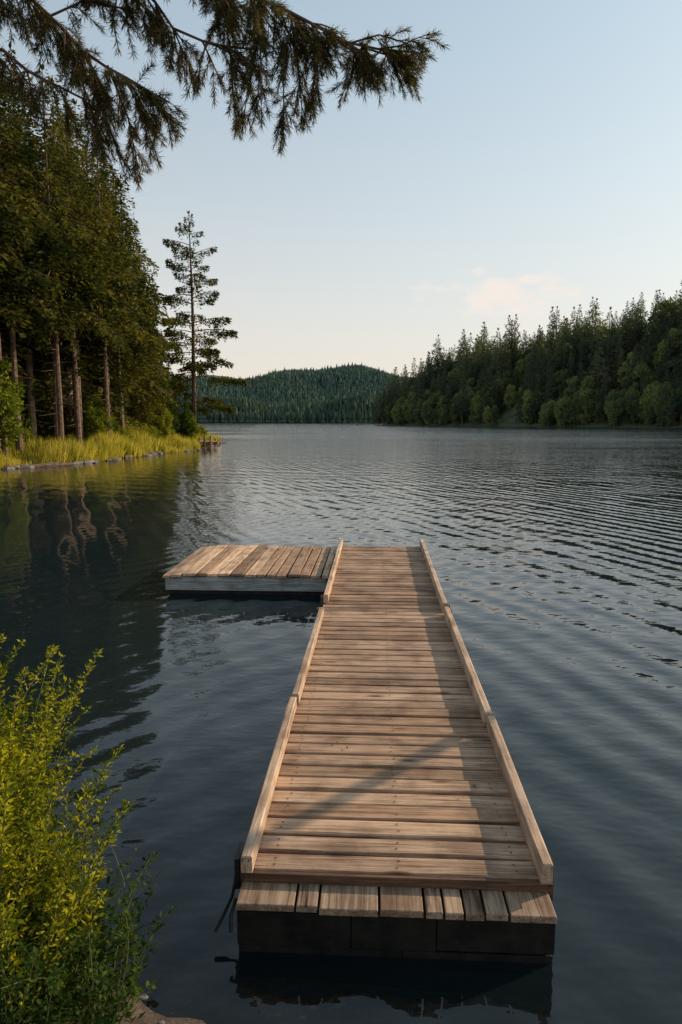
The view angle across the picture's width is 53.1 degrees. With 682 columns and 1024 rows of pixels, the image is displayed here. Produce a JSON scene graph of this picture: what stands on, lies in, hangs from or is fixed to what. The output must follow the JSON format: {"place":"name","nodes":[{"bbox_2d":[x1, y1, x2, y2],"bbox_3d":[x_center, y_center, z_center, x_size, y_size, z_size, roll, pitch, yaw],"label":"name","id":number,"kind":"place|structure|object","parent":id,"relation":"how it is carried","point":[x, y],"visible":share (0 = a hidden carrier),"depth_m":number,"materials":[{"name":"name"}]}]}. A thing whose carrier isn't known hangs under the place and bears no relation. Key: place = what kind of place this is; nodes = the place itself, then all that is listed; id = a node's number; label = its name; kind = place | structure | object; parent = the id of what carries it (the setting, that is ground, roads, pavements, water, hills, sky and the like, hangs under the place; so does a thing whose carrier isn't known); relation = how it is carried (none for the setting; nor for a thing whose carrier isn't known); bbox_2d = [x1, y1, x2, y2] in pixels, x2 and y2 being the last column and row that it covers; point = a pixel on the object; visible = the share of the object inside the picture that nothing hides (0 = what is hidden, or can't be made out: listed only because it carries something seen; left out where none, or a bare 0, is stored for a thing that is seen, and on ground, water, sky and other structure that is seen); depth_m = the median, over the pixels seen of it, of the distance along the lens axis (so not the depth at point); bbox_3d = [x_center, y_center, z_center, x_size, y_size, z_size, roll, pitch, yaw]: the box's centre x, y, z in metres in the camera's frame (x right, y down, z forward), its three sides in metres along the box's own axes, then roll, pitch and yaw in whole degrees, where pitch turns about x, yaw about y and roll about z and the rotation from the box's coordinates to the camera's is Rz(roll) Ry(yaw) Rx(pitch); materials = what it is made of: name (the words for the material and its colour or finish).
{"place":"outdoors","nodes":[
{"label":"outdoors","id":0,"kind":"place"},
{"bbox_2d":[0,427,221,468],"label":"grass","id":1,"kind":"structure","parent":0,"point":[101,448],"depth_m":43.55,"materials":[{"name":"green plant"}]},
{"bbox_2d":[0,423,681,1003],"bbox_3d":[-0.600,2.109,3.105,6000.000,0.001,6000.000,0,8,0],"label":"water","id":2,"kind":"structure","parent":0,"point":[554,553],"depth_m":8.19,"materials":[{"name":"liquid"}]},
{"bbox_2d":[194,435,216,448],"bbox_3d":[-12.620,-6.024,63.359,1.960,2.250,2.540,0,8,0],"label":"wooden dock","id":3,"kind":"object","parent":2,"relation":"in","point":[210,443],"visible":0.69,"depth_m":62.19,"materials":[{"name":"brown wood"}]},
{"bbox_2d":[163,539,556,997],"bbox_3d":[-0.724,1.401,7.759,3.943,0.678,9.158,0,8,3],"label":"wooden dock","id":4,"kind":"object","parent":2,"relation":"in","point":[380,836],"visible":1,"depth_m":3.92,"materials":[{"name":"brown wood"}]},
{"bbox_2d":[0,341,681,1023],"bbox_3d":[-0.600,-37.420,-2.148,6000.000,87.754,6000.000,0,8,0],"label":"ground","id":5,"kind":"structure","parent":0,"point":[212,969],"depth_m":3.14,"materials":[{"name":"soil"}]},
{"bbox_2d":[0,296,25,327],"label":"spruce tree","id":6,"kind":"object","parent":5,"relation":"on","point":[10,307],"visible":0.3,"depth_m":37.15,"materials":[{"name":"green plant"}]},
{"bbox_2d":[0,358,26,448],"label":"bush","id":7,"kind":"object","parent":5,"relation":"on","point":[9,407],"visible":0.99,"depth_m":36.83,"materials":[{"name":"green plant"}]},
{"bbox_2d":[0,231,30,303],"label":"spruce tree","id":8,"kind":"object","parent":5,"relation":"on","point":[5,246],"visible":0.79,"depth_m":35.83,"materials":[{"name":"green plant"}]},
{"bbox_2d":[0,151,34,272],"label":"spruce tree","id":9,"kind":"object","parent":5,"relation":"on","point":[29,178],"visible":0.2,"depth_m":38.17,"materials":[{"name":"green plant"}]},
{"bbox_2d":[0,316,41,433],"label":"spruce tree","id":10,"kind":"object","parent":5,"relation":"on","point":[4,336],"visible":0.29,"depth_m":42.16,"materials":[{"name":"green plant"}]},
{"bbox_2d":[9,414,34,447],"bbox_3d":[-20.822,-4.819,42.907,3.030,3.216,3.445,-4,8,-25],"label":"shrub","id":11,"kind":"object","parent":5,"relation":"on","point":[24,428],"visible":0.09,"depth_m":43.03,"materials":[{"name":"green plant"}]},
{"bbox_2d":[22,428,36,443],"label":"shrub","id":12,"kind":"object","parent":5,"relation":"on","point":[29,432],"visible":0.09,"depth_m":44.16,"materials":[{"name":"green plant"}]},
{"bbox_2d":[0,148,62,458],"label":"spruce tree","id":13,"kind":"object","parent":5,"relation":"on","point":[31,274],"visible":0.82,"depth_m":36.54,"materials":[{"name":"green plant"}]},
{"bbox_2d":[0,79,63,316],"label":"spruce tree","id":14,"kind":"object","parent":5,"relation":"on","point":[28,212],"visible":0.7,"depth_m":36.28,"materials":[{"name":"green plant"}]},
{"bbox_2d":[0,109,66,449],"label":"spruce tree","id":15,"kind":"object","parent":5,"relation":"on","point":[19,320],"visible":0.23,"depth_m":37.76,"materials":[{"name":"green plant"}]},
{"bbox_2d":[2,92,83,427],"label":"spruce tree","id":16,"kind":"object","parent":5,"relation":"on","point":[65,397],"visible":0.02,"depth_m":51.68,"materials":[{"name":"green plant"}]},
{"bbox_2d":[0,69,90,452],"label":"spruce tree","id":17,"kind":"object","parent":5,"relation":"on","point":[51,249],"visible":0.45,"depth_m":38.13,"materials":[{"name":"green plant"}]},
{"bbox_2d":[0,76,95,397],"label":"spruce tree","id":18,"kind":"object","parent":5,"relation":"on","point":[89,351],"visible":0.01,"depth_m":46.71,"materials":[{"name":"green plant"}]},
{"bbox_2d":[2,105,95,429],"bbox_3d":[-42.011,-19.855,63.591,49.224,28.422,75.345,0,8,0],"label":"spruce tree","id":19,"kind":"object","parent":5,"relation":"on","point":[47,272],"depth_m":51.37,"materials":[{"name":"green plant"}]},
{"bbox_2d":[37,416,71,441],"bbox_3d":[-20.559,-5.638,49.415,3.314,2.961,3.462,-5,9,-35],"label":"shrub","id":20,"kind":"object","parent":5,"relation":"on","point":[49,431],"visible":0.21,"depth_m":48.50,"materials":[{"name":"green plant"}]},
{"bbox_2d":[0,41,117,441],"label":"spruce tree","id":21,"kind":"object","parent":5,"relation":"on","point":[29,364],"visible":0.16,"depth_m":44.46,"materials":[{"name":"green plant"}]},
{"bbox_2d":[0,63,125,441],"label":"spruce tree","id":22,"kind":"object","parent":5,"relation":"on","point":[89,282],"visible":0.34,"depth_m":40.93,"materials":[{"name":"green plant"}]},
{"bbox_2d":[2,132,124,442],"bbox_3d":[-17.316,-12.299,40.588,7.267,19.382,7.434,-5,9,-33],"label":"spruce tree","id":23,"kind":"object","parent":5,"relation":"on","point":[71,321],"visible":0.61,"depth_m":40.08,"materials":[{"name":"green plant"}]},
{"bbox_2d":[0,633,135,1023],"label":"leafy bush","id":24,"kind":"object","parent":5,"relation":"on","point":[22,829],"visible":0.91,"depth_m":2.90,"materials":[{"name":"green plant"}]},
{"bbox_2d":[3,76,133,439],"bbox_3d":[-20.070,-16.551,47.806,10.209,26.293,9.644,-3,8,-19],"label":"spruce tree","id":25,"kind":"object","parent":5,"relation":"on","point":[91,363],"visible":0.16,"depth_m":47.88,"materials":[{"name":"green plant"}]},
{"bbox_2d":[17,144,123,443],"bbox_3d":[-16.879,-13.129,43.171,6.638,20.426,7.339,-7,10,-43],"label":"spruce tree","id":26,"kind":"object","parent":5,"relation":"on","point":[99,277],"visible":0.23,"depth_m":42.70,"materials":[{"name":"green plant"}]},
{"bbox_2d":[65,434,86,443],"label":"shrub","id":27,"kind":"object","parent":5,"relation":"on","point":[72,437],"visible":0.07,"depth_m":45.48,"materials":[{"name":"green plant"}]},
{"bbox_2d":[18,104,135,440],"bbox_3d":[-17.625,-14.768,44.439,7.659,23.568,8.468,-1,8,-10],"label":"spruce tree","id":28,"kind":"object","parent":5,"relation":"on","point":[106,229],"visible":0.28,"depth_m":43.70,"materials":[{"name":"green plant"}]},
{"bbox_2d":[64,420,92,441],"bbox_3d":[-18.348,-5.487,48.701,3.470,3.240,3.052,1,8,8],"label":"shrub","id":29,"kind":"object","parent":5,"relation":"on","point":[70,429],"visible":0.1,"depth_m":48.19,"materials":[{"name":"green plant"}]},
{"bbox_2d":[31,454,137,466],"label":"rocks","id":30,"kind":"object","parent":5,"relation":"on","point":[52,464],"visible":0.55,"depth_m":38.24,"materials":[{"name":"grey stone"}]},
{"bbox_2d":[0,833,176,1023],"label":"weeds","id":31,"kind":"object","parent":5,"relation":"on","point":[97,981],"visible":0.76,"depth_m":2.68,"materials":[{"name":"green plant"}]},
{"bbox_2d":[71,394,115,440],"bbox_3d":[-17.271,-6.128,47.650,2.833,4.301,3.027,2,8,13],"label":"bush","id":32,"kind":"object","parent":5,"relation":"on","point":[96,419],"visible":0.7,"depth_m":46.98,"materials":[{"name":"green plant"}]},
{"bbox_2d":[41,102,146,388],"bbox_3d":[-21.741,-18.033,53.554,9.812,27.239,9.616,4,8,26],"label":"spruce tree","id":33,"kind":"object","parent":5,"relation":"on","point":[65,207],"depth_m":52.69,"materials":[{"name":"green plant"}]},
{"bbox_2d":[32,98,167,399],"bbox_3d":[-19.630,-17.003,51.199,9.333,26.173,11.149,4,9,30],"label":"spruce tree","id":34,"kind":"object","parent":5,"relation":"on","point":[73,101],"visible":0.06,"depth_m":50.97,"materials":[{"name":"green plant"}]},
{"bbox_2d":[49,146,154,410],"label":"spruce tree","id":35,"kind":"object","parent":5,"relation":"on","point":[102,203],"depth_m":58.29,"materials":[{"name":"green plant"}]},
{"bbox_2d":[53,144,167,430],"bbox_3d":[-16.761,-14.900,49.131,8.445,22.525,8.640,-5,9,-32],"label":"spruce tree","id":36,"kind":"object","parent":5,"relation":"on","point":[135,289],"visible":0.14,"depth_m":48.06,"materials":[{"name":"green plant"}]},
{"bbox_2d":[94,419,128,433],"bbox_3d":[-18.255,-6.179,54.594,3.392,3.030,3.543,4,9,29],"label":"shrub","id":37,"kind":"object","parent":5,"relation":"on","point":[118,421],"visible":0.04,"depth_m":54.38,"materials":[{"name":"green plant"}]},
{"bbox_2d":[1,442,225,469],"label":"shore rocks","id":38,"kind":"object","parent":5,"relation":"on","point":[11,466],"visible":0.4,"depth_m":41.05,"materials":[{"name":"stone"}]},
{"bbox_2d":[62,163,169,438],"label":"spruce tree","id":39,"kind":"object","parent":5,"relation":"on","point":[131,325],"visible":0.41,"depth_m":46.33,"materials":[{"name":"green plant"}]},
{"bbox_2d":[61,157,178,427],"bbox_3d":[-19.156,-16.486,55.496,9.392,24.190,8.873,7,10,42],"label":"spruce tree","id":40,"kind":"object","parent":5,"relation":"on","point":[165,396],"visible":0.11,"depth_m":55.82,"materials":[{"name":"green plant"}]},
{"bbox_2d":[83,204,159,430],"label":"spruce tree","id":41,"kind":"object","parent":5,"relation":"on","point":[145,316],"visible":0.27,"depth_m":50.34,"materials":[{"name":"green plant"}]},
{"bbox_2d":[72,165,171,426],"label":"spruce tree","id":42,"kind":"object","parent":5,"relation":"on","point":[149,381],"visible":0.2,"depth_m":52.06,"materials":[{"name":"green plant"}]},
{"bbox_2d":[112,419,133,438],"bbox_3d":[-17.261,-5.675,51.495,2.998,2.800,2.637,0,8,-2],"label":"shrub","id":43,"kind":"object","parent":5,"relation":"on","point":[119,430],"visible":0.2,"depth_m":51.41,"materials":[{"name":"green plant"}]},
{"bbox_2d":[93,181,161,384],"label":"spruce tree","id":44,"kind":"object","parent":5,"relation":"on","point":[152,315],"visible":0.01,"depth_m":59.02,"materials":[{"name":"green plant"}]},
{"bbox_2d":[96,832,165,983],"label":"wildflower stems","id":45,"kind":"object","parent":5,"relation":"on","point":[127,894],"visible":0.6,"depth_m":3.10,"materials":[{"name":"green plant"}]},
{"bbox_2d":[125,416,146,439],"bbox_3d":[-17.160,-6.340,55.628,2.970,3.153,3.377,-1,8,-9],"label":"shrub","id":46,"kind":"object","parent":5,"relation":"on","point":[142,425],"visible":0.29,"depth_m":55.36,"materials":[{"name":"green plant"}]},
{"bbox_2d":[130,392,142,420],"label":"arborvitae","id":47,"kind":"object","parent":5,"relation":"on","point":[139,403],"visible":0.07,"depth_m":58.19,"materials":[{"name":"green plant"}]},
{"bbox_2d":[111,303,171,428],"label":"spruce tree","id":48,"kind":"object","parent":5,"relation":"on","point":[146,407],"visible":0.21,"depth_m":57.06,"materials":[{"name":"green plant"}]},
{"bbox_2d":[114,174,183,402],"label":"spruce tree","id":49,"kind":"object","parent":5,"relation":"on","point":[177,349],"visible":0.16,"depth_m":58.86,"materials":[{"name":"green plant"}]},
{"bbox_2d":[124,221,178,400],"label":"spruce tree","id":50,"kind":"object","parent":5,"relation":"on","point":[167,368],"visible":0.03,"depth_m":65.39,"materials":[{"name":"green plant"}]},
{"bbox_2d":[144,425,162,439],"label":"shrub","id":51,"kind":"object","parent":5,"relation":"on","point":[154,429],"visible":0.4,"depth_m":56.93,"materials":[{"name":"green plant"}]},
{"bbox_2d":[141,399,174,438],"bbox_3d":[-15.819,-7.647,59.025,2.833,4.301,3.027,-4,9,-30],"label":"bush","id":52,"kind":"object","parent":5,"relation":"on","point":[167,417],"visible":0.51,"depth_m":58.67,"materials":[{"name":"green plant"}]},
{"bbox_2d":[142,292,183,427],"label":"spruce tree","id":53,"kind":"object","parent":5,"relation":"on","point":[173,375],"visible":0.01,"depth_m":64.31,"materials":[{"name":"green plant"}]},
{"bbox_2d":[152,359,180,436],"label":"arborvitae","id":54,"kind":"object","parent":5,"relation":"on","point":[170,410],"visible":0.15,"depth_m":61.77,"materials":[{"name":"green plant"}]},
{"bbox_2d":[166,361,181,428],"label":"spruce tree","id":55,"kind":"object","parent":5,"relation":"on","point":[176,408],"visible":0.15,"depth_m":68.63,"materials":[{"name":"green plant"}]},
{"bbox_2d":[174,409,197,436],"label":"bush","id":56,"kind":"object","parent":5,"relation":"on","point":[194,428],"visible":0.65,"depth_m":65.86,"materials":[{"name":"green plant"}]},
{"bbox_2d":[179,399,192,438],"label":"arborvitae","id":57,"kind":"object","parent":5,"relation":"on","point":[188,414],"visible":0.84,"depth_m":65.66,"materials":[{"name":"green plant"}]},
{"bbox_2d":[189,430,202,440],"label":"shrub","id":58,"kind":"object","parent":5,"relation":"on","point":[197,433],"visible":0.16,"depth_m":67.01,"materials":[{"name":"green plant"}]},
{"bbox_2d":[185,424,207,435],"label":"shrub","id":59,"kind":"object","parent":5,"relation":"on","point":[203,432],"visible":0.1,"depth_m":71.44,"materials":[{"name":"green plant"}]},
{"bbox_2d":[161,210,248,425],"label":"pine tree","id":60,"kind":"object","parent":5,"relation":"on","point":[194,367],"visible":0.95,"depth_m":68.48,"materials":[{"name":"green plant"}]},
{"bbox_2d":[0,0,449,192],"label":"pine tree","id":61,"kind":"object","parent":5,"relation":"on","point":[366,69],"visible":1,"depth_m":3.70,"materials":[{"name":"green plant"}]},
{"bbox_2d":[157,361,414,422],"bbox_3d":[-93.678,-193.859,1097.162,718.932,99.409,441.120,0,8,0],"label":"hill forest","id":62,"kind":"object","parent":5,"relation":"on","point":[306,396],"visible":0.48,"depth_m":1006.61,"materials":[{"name":"green plant"}]},
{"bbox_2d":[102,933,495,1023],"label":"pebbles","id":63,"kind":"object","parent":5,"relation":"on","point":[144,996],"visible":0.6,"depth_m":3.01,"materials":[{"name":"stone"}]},
{"bbox_2d":[371,279,681,426],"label":"distant forest","id":64,"kind":"object","parent":5,"relation":"on","point":[476,382],"visible":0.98,"depth_m":334.91,"materials":[{"name":"green plant"}]},
{"bbox_2d":[0,0,681,378],"label":"sky","id":65,"kind":"structure","parent":0,"point":[537,168],"materials":[{"name":"blue"}]}
]}

